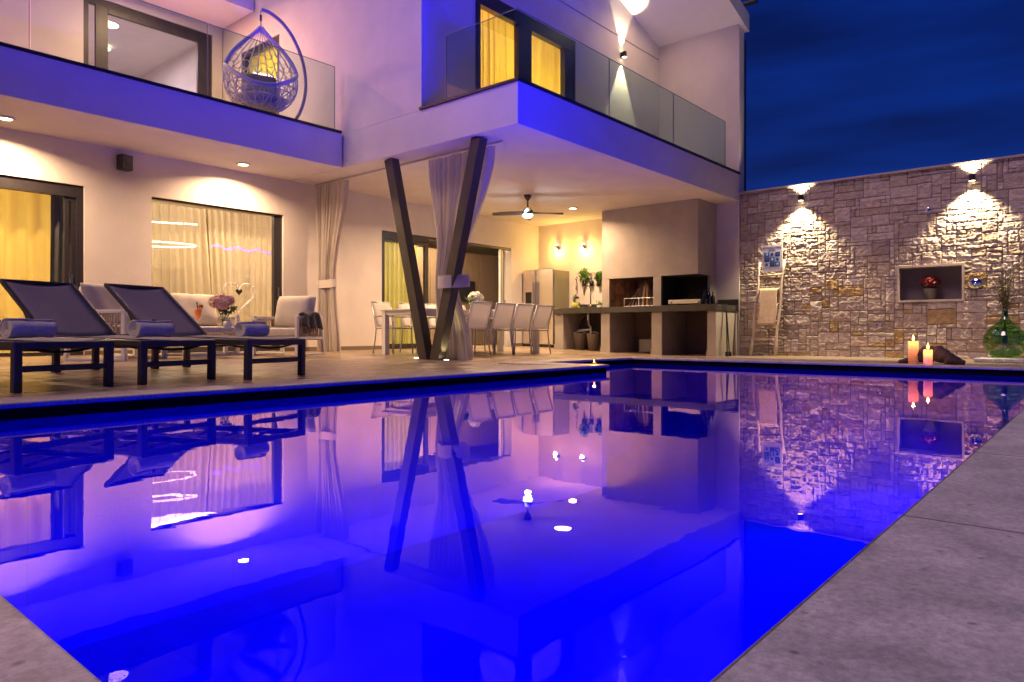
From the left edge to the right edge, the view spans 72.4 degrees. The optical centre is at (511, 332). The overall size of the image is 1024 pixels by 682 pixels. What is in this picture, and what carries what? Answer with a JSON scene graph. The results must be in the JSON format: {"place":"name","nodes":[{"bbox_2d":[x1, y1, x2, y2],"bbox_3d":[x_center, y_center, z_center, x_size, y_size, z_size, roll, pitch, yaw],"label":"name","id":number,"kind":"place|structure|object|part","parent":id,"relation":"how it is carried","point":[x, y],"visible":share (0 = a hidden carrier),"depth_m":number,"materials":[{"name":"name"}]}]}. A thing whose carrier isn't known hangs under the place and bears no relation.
{"place":"outdoors","nodes":[
{"label":"outdoors","id":0,"kind":"place"},
{"bbox_2d":[0,595,100,681],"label":"side deck","id":1,"kind":"structure","parent":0,"point":[30,651],"depth_m":0.83,"materials":[{"name":"grey stone"}]},
{"bbox_2d":[0,346,773,397],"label":"terrace floor","id":2,"kind":"structure","parent":0,"point":[339,364],"depth_m":6.93,"materials":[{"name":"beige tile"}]},
{"bbox_2d":[0,320,113,393],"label":"sun lounger","id":3,"kind":"object","parent":2,"relation":"on","point":[17,347],"visible":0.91,"depth_m":4.61,"materials":[{"name":"black plastic"}]},
{"bbox_2d":[0,318,57,338],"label":"rolled towel","id":4,"kind":"object","parent":3,"relation":"on","point":[11,328],"visible":1,"depth_m":4.53,"materials":[{"name":"fabric"}]},
{"bbox_2d":[0,279,215,384],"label":"sun lounger","id":5,"kind":"object","parent":2,"relation":"on","point":[69,310],"visible":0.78,"depth_m":5.84,"materials":[{"name":"black fabric"}]},
{"bbox_2d":[128,320,174,337],"bbox_3d":[-2.716,-0.029,5.279,0.134,0.137,0.303,0,0,26],"label":"rolled towel","id":6,"kind":"object","parent":5,"relation":"on","point":[143,328],"visible":1,"depth_m":5.22,"materials":[{"name":"blue fabric"}]},
{"bbox_2d":[63,283,166,360],"bbox_3d":[-4.663,-0.122,8.261,0.786,0.898,0.750,0,0,9],"label":"patio armchair","id":7,"kind":"object","parent":2,"relation":"on","point":[108,307],"visible":0.27,"depth_m":8.00,"materials":[{"name":"white fabric"}]},
{"bbox_2d":[114,293,239,355],"bbox_3d":[-4.786,-0.125,9.972,0.786,0.898,1.500,0,0,38],"label":"patio sofa","id":8,"kind":"object","parent":2,"relation":"on","point":[209,317],"visible":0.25,"depth_m":10.29,"materials":[{"name":"white fabric"}]},
{"bbox_2d":[161,327,243,356],"bbox_3d":[-4.008,0.129,9.179,0.610,0.385,0.910,0,0,38],"label":"coffee table","id":9,"kind":"object","parent":2,"relation":"on","point":[225,331],"visible":0.27,"depth_m":9.07,"materials":[{"name":"white metal"}]},
{"bbox_2d":[194,302,202,318],"bbox_3d":[-4.018,-0.230,8.972,0.103,0.329,0.118,0,0,41],"label":"cocktail glass","id":10,"kind":"object","parent":9,"relation":"on","point":[197,312],"visible":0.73,"depth_m":8.94,"materials":[{"name":"orange glass"}]},
{"bbox_2d":[208,294,236,325],"bbox_3d":[-3.827,-0.289,9.259,0.366,0.448,0.309,0,0,-19],"label":"flower vase","id":11,"kind":"object","parent":9,"relation":"on","point":[222,303],"visible":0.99,"depth_m":9.22,"materials":[{"name":"pink plant"}]},
{"bbox_2d":[223,319,232,327],"bbox_3d":[-3.741,-0.122,9.219,0.120,0.115,0.120,0,0,41],"label":"jar","id":12,"kind":"object","parent":9,"relation":"on","point":[228,323],"visible":1,"depth_m":9.18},
{"bbox_2d":[104,283,305,379],"bbox_3d":[-2.838,-0.035,6.268,1.995,0.792,0.656,1,1,26],"label":"sun lounger","id":13,"kind":"object","parent":2,"relation":"on","point":[140,302],"visible":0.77,"depth_m":6.38,"materials":[{"name":"black fabric"}]},
{"bbox_2d":[234,321,269,336],"bbox_3d":[-2.164,-0.030,5.825,0.135,0.136,0.267,0,0,26],"label":"rolled towel","id":14,"kind":"object","parent":13,"relation":"on","point":[254,329],"visible":1,"depth_m":5.77,"materials":[{"name":"blue fabric"}]},
{"bbox_2d":[251,296,324,356],"bbox_3d":[-3.303,-0.105,10.385,0.750,0.898,0.786,0,0,15],"label":"patio armchair","id":15,"kind":"object","parent":2,"relation":"on","point":[287,319],"visible":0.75,"depth_m":10.41,"materials":[{"name":"white fabric"}]},
{"bbox_2d":[298,311,322,329],"bbox_3d":[-2.974,-0.173,10.261,0.216,0.283,0.522,0,0,15],"label":"throw blanket","id":16,"kind":"object","parent":15,"relation":"on","point":[311,319],"visible":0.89,"depth_m":10.20,"materials":[{"name":"grey fabric"}]},
{"bbox_2d":[0,0,757,356],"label":"villa","id":17,"kind":"object","parent":2,"relation":"on","point":[656,114],"visible":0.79,"depth_m":11.59,"materials":[{"name":"paint"}]},
{"bbox_2d":[0,115,15,121],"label":"downlight","id":18,"kind":"object","parent":17,"relation":"attached to","point":[7,118],"visible":1,"depth_m":8.69,"materials":[{"name":"white metal"}]},
{"bbox_2d":[0,175,83,356],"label":"sliding door","id":19,"kind":"structure","parent":17,"relation":"in","point":[74,194],"depth_m":9.71,"materials":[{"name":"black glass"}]},
{"bbox_2d":[49,195,69,350],"bbox_3d":[-6.360,-0.865,9.931,0.145,2.340,0.401,0,0,41],"label":"drape","id":20,"kind":"object","parent":17,"relation":"hanging from","point":[56,252],"visible":0.3,"depth_m":9.85,"materials":[{"name":"fabric"}]},
{"bbox_2d":[116,154,132,171],"bbox_3d":[-5.620,-2.457,10.142,0.166,0.220,0.180,0,0,27],"label":"wall speaker","id":21,"kind":"object","parent":17,"relation":"attached to","point":[124,162],"depth_m":10.08,"materials":[{"name":"black plastic"}]},
{"bbox_2d":[83,0,211,96],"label":"balcony door","id":22,"kind":"structure","parent":17,"relation":"in","point":[102,8],"depth_m":12.65,"materials":[{"name":"metal"}]},
{"bbox_2d":[152,197,281,352],"bbox_3d":[-4.758,-0.863,11.400,0.116,2.364,2.205,0,0,41],"label":"window","id":23,"kind":"structure","parent":17,"relation":"in","point":[276,219],"depth_m":12.12,"materials":[{"name":"black metal"}]},
{"bbox_2d":[222,282,255,313],"bbox_3d":[-4.486,-0.561,11.498,0.066,0.521,0.575,0,0,41],"label":"wire heart","id":24,"kind":"object","parent":17,"relation":"hanging from","point":[238,291],"visible":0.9,"depth_m":11.51,"materials":[{"name":"white metal"}]},
{"bbox_2d":[236,162,249,166],"bbox_3d":[-4.246,-2.653,11.056,0.220,0.020,0.220,0,0,41],"label":"downlight","id":25,"kind":"object","parent":17,"relation":"attached to","point":[243,164],"visible":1,"depth_m":11.04,"materials":[{"name":"white metal"}]},
{"bbox_2d":[242,35,278,113],"bbox_3d":[-4.648,-4.290,13.054,1.350,2.150,0.090,0,0,41],"label":"window","id":26,"kind":"structure","parent":17,"relation":"in","point":[248,56],"depth_m":13.11,"materials":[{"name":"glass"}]},
{"bbox_2d":[222,8,306,118],"bbox_3d":[-3.896,-4.132,10.884,1.133,1.837,1.128,0,0,1],"label":"hanging egg chair","id":27,"kind":"object","parent":17,"relation":"on","point":[261,92],"visible":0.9,"depth_m":10.85,"materials":[{"name":"white wicker"}]},
{"bbox_2d":[89,4,504,346],"bbox_3d":[-5.057,-2.825,13.556,9.675,6.360,22.000,0,0,41],"label":"villa interior","id":28,"kind":"object","parent":17,"relation":"attached to","point":[144,52],"visible":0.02,"depth_m":14.90,"materials":[{"name":"paint"}]},
{"bbox_2d":[0,189,50,352],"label":"sheer curtain","id":29,"kind":"object","parent":28,"relation":"hanging from","point":[25,222],"visible":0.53,"depth_m":9.59,"materials":[{"name":"yellow fabric"}]},
{"bbox_2d":[152,202,210,346],"bbox_3d":[-5.371,-0.865,11.204,0.190,2.340,1.220,0,0,41],"label":"sheer curtain","id":30,"kind":"object","parent":28,"relation":"hanging from","point":[180,259],"visible":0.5,"depth_m":11.25,"materials":[{"name":"beige fabric"}]},
{"bbox_2d":[207,209,271,345],"bbox_3d":[-4.619,-0.865,11.989,0.163,2.340,1.250,0,0,41],"label":"sheer curtain","id":31,"kind":"object","parent":28,"relation":"hanging from","point":[240,245],"visible":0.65,"depth_m":11.98,"materials":[{"name":"beige fabric"}]},
{"bbox_2d":[259,48,276,113],"bbox_3d":[-4.443,-4.340,13.293,1.450,2.150,0.103,0,0,41],"label":"sheer curtain","id":32,"kind":"object","parent":28,"relation":"hanging from","point":[269,62],"visible":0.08,"depth_m":13.52,"materials":[{"name":"yellow fabric"}]},
{"bbox_2d":[385,241,416,343],"bbox_3d":[-2.482,-0.840,14.544,0.116,2.250,1.311,0,0,41],"label":"sheer curtain","id":33,"kind":"object","parent":28,"relation":"hanging from","point":[395,290],"visible":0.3,"depth_m":14.60,"materials":[{"name":"fabric"}]},
{"bbox_2d":[417,247,498,344],"bbox_3d":[-1.396,-0.890,18.775,0.640,2.450,6.290,0,0,41],"label":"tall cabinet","id":34,"kind":"object","parent":28,"relation":"on","point":[482,271],"visible":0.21,"depth_m":18.83,"materials":[{"name":"plastic"}]},
{"bbox_3d":[-2.576,-0.890,17.429,0.600,2.450,0.870,0,0,41],"label":"door","id":35,"kind":"part","parent":34,"relation":"part of","materials":[{"name":"beige wood"}]},
{"bbox_3d":[-1.990,-0.890,18.112,0.600,2.450,0.870,0,0,41],"label":"door","id":36,"kind":"part","parent":34,"relation":"part of","materials":[{"name":"beige wood"}]},
{"bbox_3d":[-1.404,-0.890,18.796,0.600,2.450,0.870,0,0,41],"label":"door","id":37,"kind":"part","parent":34,"relation":"part of","materials":[{"name":"brown wood"}]},
{"bbox_3d":[-0.819,-0.890,19.479,0.600,2.450,0.870,0,0,41],"label":"door","id":38,"kind":"part","parent":34,"relation":"part of","materials":[{"name":"brown wood"}]},
{"bbox_2d":[481,9,506,87],"bbox_3d":[-0.534,-4.359,11.636,0.204,2.188,1.273,0,0,41],"label":"sheer curtain","id":39,"kind":"object","parent":28,"relation":"hanging from","point":[493,54],"visible":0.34,"depth_m":11.83,"materials":[{"name":"yellow fabric"}]},
{"bbox_2d":[506,22,559,93],"bbox_3d":[0.409,-4.359,12.738,0.208,2.188,1.587,0,0,41],"label":"sheer curtain","id":40,"kind":"object","parent":28,"relation":"hanging from","point":[545,65],"visible":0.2,"depth_m":12.90,"materials":[{"name":"yellow fabric"}]},
{"bbox_2d":[315,140,503,185],"bbox_3d":[-1.835,-2.649,11.149,4.500,0.028,0.030,0,0,41],"label":"curtain rail","id":41,"kind":"object","parent":17,"relation":"attached to","point":[425,159],"visible":0.71,"depth_m":10.88,"materials":[{"name":"metal"}]},
{"bbox_2d":[315,180,348,351],"bbox_3d":[-3.152,-1.142,12.279,0.912,2.945,0.140,0,0,41],"label":"outdoor curtain","id":42,"kind":"object","parent":41,"relation":"hanging from","point":[331,199],"visible":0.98,"depth_m":12.28,"materials":[{"name":"fabric"}]},
{"bbox_2d":[429,146,494,359],"bbox_3d":[-0.866,-1.109,10.075,1.330,3.013,0.501,0,0,41],"label":"outdoor curtain","id":43,"kind":"object","parent":41,"relation":"hanging from","point":[446,176],"visible":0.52,"depth_m":10.27,"materials":[{"name":"fabric"}]},
{"bbox_2d":[382,230,510,348],"bbox_3d":[-1.395,-0.837,15.401,0.243,2.374,3.929,0,0,41],"label":"folding door","id":44,"kind":"structure","parent":17,"relation":"in","point":[388,236],"depth_m":14.76,"materials":[{"name":"black metal"}]},
{"bbox_2d":[475,0,574,100],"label":"window","id":45,"kind":"structure","parent":17,"relation":"in","point":[525,26],"depth_m":11.89,"materials":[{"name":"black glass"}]},
{"bbox_2d":[492,194,562,219],"bbox_3d":[0.305,-2.442,13.569,1.026,0.444,1.026,0,0,-42],"label":"ceiling fan","id":46,"kind":"object","parent":17,"relation":"hanging from","point":[527,212],"visible":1,"depth_m":13.54},
{"bbox_2d":[620,51,626,57],"bbox_3d":[2.265,-5.627,14.175,0.121,0.110,0.094,0,0,41],"label":"wall lamp","id":47,"kind":"object","parent":17,"relation":"attached to","point":[623,54],"visible":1,"depth_m":14.14,"materials":[{"name":"black metal"}]},
{"bbox_3d":[2.028,-1.383,16.390,1.216,0.057,0.026,0,0,41],"label":"herb rail","id":48,"kind":"object","parent":17,"relation":"attached to","visible":0},
{"bbox_2d":[578,267,589,285],"bbox_3d":[1.708,-1.323,16.587,0.305,0.450,0.322,0,0,41],"label":"hanging pot","id":49,"kind":"object","parent":48,"relation":"hanging from","point":[584,274],"visible":1,"depth_m":16.54,"materials":[{"name":"green plastic"}]},
{"bbox_2d":[594,271,601,285],"bbox_3d":[2.023,-1.259,16.301,0.259,0.363,0.244,0,0,-1],"label":"hanging pot","id":50,"kind":"object","parent":48,"relation":"hanging from","point":[598,277],"visible":0.9,"depth_m":16.27,"materials":[{"name":"green plastic"}]},
{"bbox_2d":[371,301,412,353],"bbox_3d":[-2.076,-0.088,12.075,0.575,0.895,0.496,0,0,36],"label":"dining chair","id":51,"kind":"object","parent":2,"relation":"on","point":[377,307],"visible":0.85,"depth_m":12.09,"materials":[{"name":"fabric"}]},
{"bbox_2d":[398,303,436,352],"bbox_3d":[-1.689,-0.088,12.526,0.575,0.895,0.496,0,0,44],"label":"dining chair","id":52,"kind":"object","parent":2,"relation":"on","point":[406,321],"visible":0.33,"depth_m":12.54,"materials":[{"name":"fabric"}]},
{"bbox_2d":[425,304,435,331],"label":"dining chair","id":53,"kind":"object","parent":2,"relation":"on","point":[432,322],"visible":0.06,"depth_m":13.02,"materials":[{"name":"fabric"}]},
{"bbox_2d":[384,136,486,360],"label":"column","id":54,"kind":"structure","parent":2,"relation":"on","point":[435,350],"depth_m":10.01,"materials":[{"name":"metal"}]},
{"bbox_2d":[380,308,538,354],"bbox_3d":[-0.821,0.008,12.394,1.040,0.775,3.010,0,0,41],"label":"dining table","id":55,"kind":"object","parent":2,"relation":"on","point":[386,313],"visible":0.41,"depth_m":11.58,"materials":[{"name":"white plastic"}]},
{"bbox_2d":[467,291,483,305],"bbox_3d":[-0.665,-0.562,12.640,0.314,0.361,0.445,0,0,41],"label":"flower vase","id":56,"kind":"object","parent":55,"relation":"on","point":[475,296],"visible":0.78,"depth_m":12.53,"materials":[{"name":"white glass"}]},
{"bbox_2d":[462,305,485,350],"bbox_3d":[-0.875,-0.088,13.475,0.575,0.895,0.496,0,0,41],"label":"dining chair","id":57,"kind":"object","parent":2,"relation":"on","point":[463,306],"visible":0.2,"depth_m":13.47,"materials":[{"name":"metal"}]},
{"bbox_2d":[465,301,492,355],"bbox_3d":[-0.673,-0.058,11.666,0.496,0.895,0.575,0,0,-43],"label":"dining chair","id":58,"kind":"object","parent":2,"relation":"on","point":[479,315],"visible":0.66,"depth_m":11.54,"materials":[{"name":"fabric"}]},
{"bbox_2d":[474,302,515,354],"bbox_3d":[-0.291,-0.058,12.112,0.575,0.895,0.496,0,0,45],"label":"dining chair","id":59,"kind":"object","parent":2,"relation":"on","point":[502,318],"visible":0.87,"depth_m":11.99,"materials":[{"name":"fabric"}]},
{"bbox_2d":[495,303,534,354],"bbox_3d":[0.049,-0.058,12.509,0.575,0.895,0.496,0,0,44],"label":"dining chair","id":60,"kind":"object","parent":2,"relation":"on","point":[522,318],"visible":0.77,"depth_m":12.39,"materials":[{"name":"fabric"}]},
{"bbox_2d":[514,305,552,353],"bbox_3d":[0.403,-0.053,12.922,0.575,0.895,0.496,0,0,43],"label":"dining chair","id":61,"kind":"object","parent":2,"relation":"on","point":[542,317],"visible":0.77,"depth_m":12.81,"materials":[{"name":"fabric"}]},
{"bbox_2d":[523,268,568,346],"bbox_3d":[0.810,-0.584,16.977,0.930,1.860,0.688,0,0,41],"label":"fridge","id":62,"kind":"object","parent":2,"relation":"on","point":[549,286],"visible":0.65,"depth_m":16.70,"materials":[{"name":"metal"}]},
{"bbox_3d":[0.421,-0.614,16.926,0.395,1.800,0.103,0,0,41],"label":"door","id":63,"kind":"part","parent":62,"relation":"part of","materials":[{"name":"metal"}]},
{"bbox_3d":[0.774,-0.614,16.623,0.515,1.800,0.103,0,0,41],"label":"door","id":64,"kind":"part","parent":62,"relation":"part of","materials":[{"name":"metal"}]},
{"bbox_2d":[573,331,586,349],"bbox_3d":[1.545,0.178,15.957,0.327,0.425,0.330,0,0,41],"label":"bucket","id":65,"kind":"object","parent":2,"relation":"on","point":[579,341],"visible":1,"depth_m":15.84,"materials":[{"name":"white plastic"}]},
{"bbox_2d":[587,332,599,350],"bbox_3d":[1.824,0.193,15.718,0.300,0.425,0.304,0,0,41],"label":"bucket","id":66,"kind":"object","parent":2,"relation":"on","point":[593,341],"visible":1,"depth_m":15.61,"materials":[{"name":"white plastic"}]},
{"bbox_2d":[639,339,651,351],"bbox_3d":[3.049,0.285,15.313,0.436,0.280,0.320,0,0,41],"label":"storage box","id":67,"kind":"object","parent":2,"relation":"on","point":[645,345],"visible":0.5,"depth_m":15.23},
{"bbox_2d":[553,198,738,355],"bbox_3d":[2.768,-1.089,15.079,3.906,3.149,1.098,0,0,41],"label":"outdoor kitchen","id":68,"kind":"object","parent":2,"relation":"on","point":[667,251],"visible":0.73,"depth_m":14.66,"materials":[{"name":"stone"}]},
{"bbox_2d":[571,293,577,307],"bbox_3d":[1.467,-0.740,16.392,0.177,0.386,0.180,0,0,41],"label":"potted plant","id":69,"kind":"object","parent":68,"relation":"on","point":[574,305],"visible":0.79,"depth_m":16.34,"materials":[{"name":"yellow plant"}]},
{"bbox_2d":[578,315,591,333],"bbox_3d":[1.678,-0.133,16.030,0.102,0.543,0.363,0,0,-44],"label":"sink drain","id":70,"kind":"object","parent":68,"relation":"attached to","point":[588,318],"visible":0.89,"depth_m":15.94,"materials":[{"name":"metal"}]},
{"bbox_2d":[584,285,591,307],"bbox_3d":[1.754,-0.823,16.212,0.221,0.551,0.060,0,0,41],"label":"kitchen tap","id":71,"kind":"object","parent":68,"relation":"on","point":[590,304],"visible":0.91,"depth_m":16.15,"materials":[{"name":"silver metal"}]},
{"bbox_2d":[579,304,597,307],"bbox_3d":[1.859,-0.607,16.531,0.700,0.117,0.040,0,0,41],"label":"sink","id":72,"kind":"object","parent":68,"relation":"on","point":[587,305],"visible":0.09,"depth_m":16.59,"materials":[{"name":"metal"}]},
{"bbox_2d":[624,279,652,306],"bbox_3d":[2.805,-0.858,15.089,0.755,0.626,0.278,0,0,41],"label":"firewood rack","id":73,"kind":"object","parent":68,"relation":"on","point":[638,297],"visible":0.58,"depth_m":15.10,"materials":[{"name":"brown wood"}]},
{"bbox_2d":[668,299,706,304],"bbox_3d":[3.571,-0.608,14.260,0.720,0.120,0.360,0,0,41],"label":"grill tray","id":74,"kind":"object","parent":68,"relation":"on","point":[685,301],"visible":0.78,"depth_m":14.13,"materials":[{"name":"metal"}]},
{"bbox_2d":[702,290,705,303],"bbox_3d":[3.828,-0.697,13.934,0.078,0.300,0.080,0,0,41],"label":"bottle","id":75,"kind":"object","parent":68,"relation":"on","point":[704,298],"visible":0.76,"depth_m":13.90,"materials":[{"name":"black glass"}]},
{"bbox_2d":[707,287,710,303],"bbox_3d":[3.930,-0.727,13.965,0.074,0.360,0.076,0,0,41],"label":"bottle","id":76,"kind":"object","parent":68,"relation":"on","point":[708,297],"visible":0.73,"depth_m":13.94,"materials":[{"name":"black glass"}]},
{"bbox_2d":[711,292,714,303],"bbox_3d":[4.023,-0.682,14.004,0.088,0.270,0.090,0,0,41],"label":"bottle","id":77,"kind":"object","parent":68,"relation":"on","point":[712,299],"visible":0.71,"depth_m":13.97,"materials":[{"name":"black glass"}]},
{"bbox_2d":[725,303,728,355],"bbox_3d":[4.172,-0.055,13.550,0.078,1.026,0.300,0,0,18],"label":"fire tool","id":78,"kind":"object","parent":2,"relation":"on","point":[727,353],"visible":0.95,"depth_m":13.52,"materials":[{"name":"black metal"}]},
{"bbox_2d":[727,315,731,355],"bbox_3d":[4.209,-0.054,13.589,0.084,1.026,0.221,0,0,6],"label":"fire tool","id":79,"kind":"object","parent":2,"relation":"on","point":[730,353],"visible":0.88,"depth_m":13.56,"materials":[{"name":"black metal"}]},
{"bbox_2d":[0,359,1023,419],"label":"pool basin","id":80,"kind":"object","parent":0,"point":[41,411],"visible":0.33,"depth_m":5.73,"materials":[{"name":"tile"}]},
{"bbox_2d":[0,363,1023,681],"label":"water","id":81,"kind":"structure","parent":80,"relation":"in","point":[652,523],"depth_m":1.80,"materials":[{"name":"blue liquid"}]},
{"bbox_2d":[0,356,1023,408],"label":"pool coping","id":82,"kind":"object","parent":80,"relation":"on","point":[126,395],"visible":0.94,"depth_m":5.75,"materials":[{"name":"stone"}]},
{"bbox_2d":[908,335,918,363],"bbox_3d":[4.900,0.204,8.543,0.112,0.355,0.112,0,0,41],"label":"candle","id":83,"kind":"object","parent":82,"relation":"on","point":[913,347],"visible":1,"depth_m":8.50,"materials":[{"name":"wax"}]},
{"bbox_2d":[923,344,932,364],"bbox_3d":[4.873,0.252,8.197,0.094,0.260,0.094,0,0,41],"label":"candle","id":84,"kind":"object","parent":82,"relation":"on","point":[927,357],"visible":1,"depth_m":8.16,"materials":[{"name":"wax"}]},
{"bbox_2d":[898,346,965,364],"bbox_3d":[5.069,0.270,8.460,0.715,0.223,0.254,0,0,41],"label":"driftwood","id":85,"kind":"object","parent":82,"relation":"on","point":[941,354],"visible":0.78,"depth_m":8.32,"materials":[{"name":"brown wood"}]},
{"bbox_2d":[705,355,1023,365],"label":"paving","id":86,"kind":"structure","parent":0,"point":[849,359],"depth_m":10.74,"materials":[{"name":"stone"}]},
{"bbox_2d":[749,260,785,355],"bbox_3d":[4.965,-0.478,13.619,0.627,1.861,0.300,0,0,41],"label":"towel ladder","id":87,"kind":"object","parent":86,"relation":"on","point":[777,320],"visible":1,"depth_m":13.56,"materials":[{"name":"white wood"}]},
{"bbox_2d":[757,288,778,324],"bbox_3d":[4.981,-0.502,13.603,0.376,0.715,0.184,0,0,41],"label":"hanging towel","id":88,"kind":"object","parent":87,"relation":"hanging from","point":[768,298],"visible":1,"depth_m":13.57,"materials":[{"name":"white fabric"}]},
{"bbox_2d":[739,154,1023,358],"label":"stone wall","id":89,"kind":"structure","parent":86,"relation":"on","point":[863,255],"depth_m":12.50,"materials":[{"name":"grey stone"}]},
{"bbox_2d":[762,244,781,271],"bbox_3d":[5.093,-1.450,13.697,0.394,0.523,0.012,0,0,41],"label":"pool poster","id":90,"kind":"object","parent":89,"relation":"attached to","point":[771,258],"visible":1,"depth_m":13.69,"materials":[{"name":"paper"}]},
{"bbox_2d":[798,194,803,200],"bbox_3d":[5.530,-2.575,13.395,0.094,0.110,0.121,0,0,41],"label":"wall lamp","id":91,"kind":"object","parent":89,"relation":"attached to","point":[801,197],"visible":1,"depth_m":13.35,"materials":[{"name":"black metal"}]},
{"bbox_2d":[919,276,940,299],"bbox_3d":[7.258,-0.775,12.127,0.344,0.423,0.341,0,0,41],"label":"flower pot","id":92,"kind":"object","parent":89,"relation":"in","point":[929,284],"visible":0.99,"depth_m":12.06,"materials":[{"name":"red plant"}]},
{"bbox_2d":[969,174,974,181],"bbox_3d":[7.625,-2.565,11.598,0.094,0.110,0.121,0,0,41],"label":"wall lamp","id":93,"kind":"object","parent":89,"relation":"attached to","point":[971,177],"visible":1,"depth_m":11.55,"materials":[{"name":"black metal"}]},
{"bbox_2d":[968,278,982,288],"bbox_3d":[7.679,-0.812,11.594,0.152,0.176,0.159,0,0,-6],"label":"shower valve","id":94,"kind":"object","parent":89,"relation":"attached to","point":[974,283],"visible":1,"depth_m":11.56,"materials":[{"name":"silver metal"}]},
{"bbox_2d":[974,357,1023,362],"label":"stone slab","id":95,"kind":"structure","parent":86,"relation":"on","point":[1000,360],"depth_m":9.93,"materials":[{"name":"white stone"}]},
{"bbox_2d":[982,248,1023,357],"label":"glass demijohn","id":96,"kind":"object","parent":95,"relation":"on","point":[1003,336],"visible":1,"depth_m":10.36,"materials":[{"name":"green glass"}]},
{"bbox_2d":[710,409,1023,681],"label":"pool deck","id":97,"kind":"structure","parent":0,"point":[928,586],"depth_m":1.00,"materials":[{"name":"stone"}]},
{"bbox_2d":[741,0,1023,190],"label":"sky","id":98,"kind":"structure","parent":0,"point":[836,89],"materials":[{"name":"blue"}]}
]}

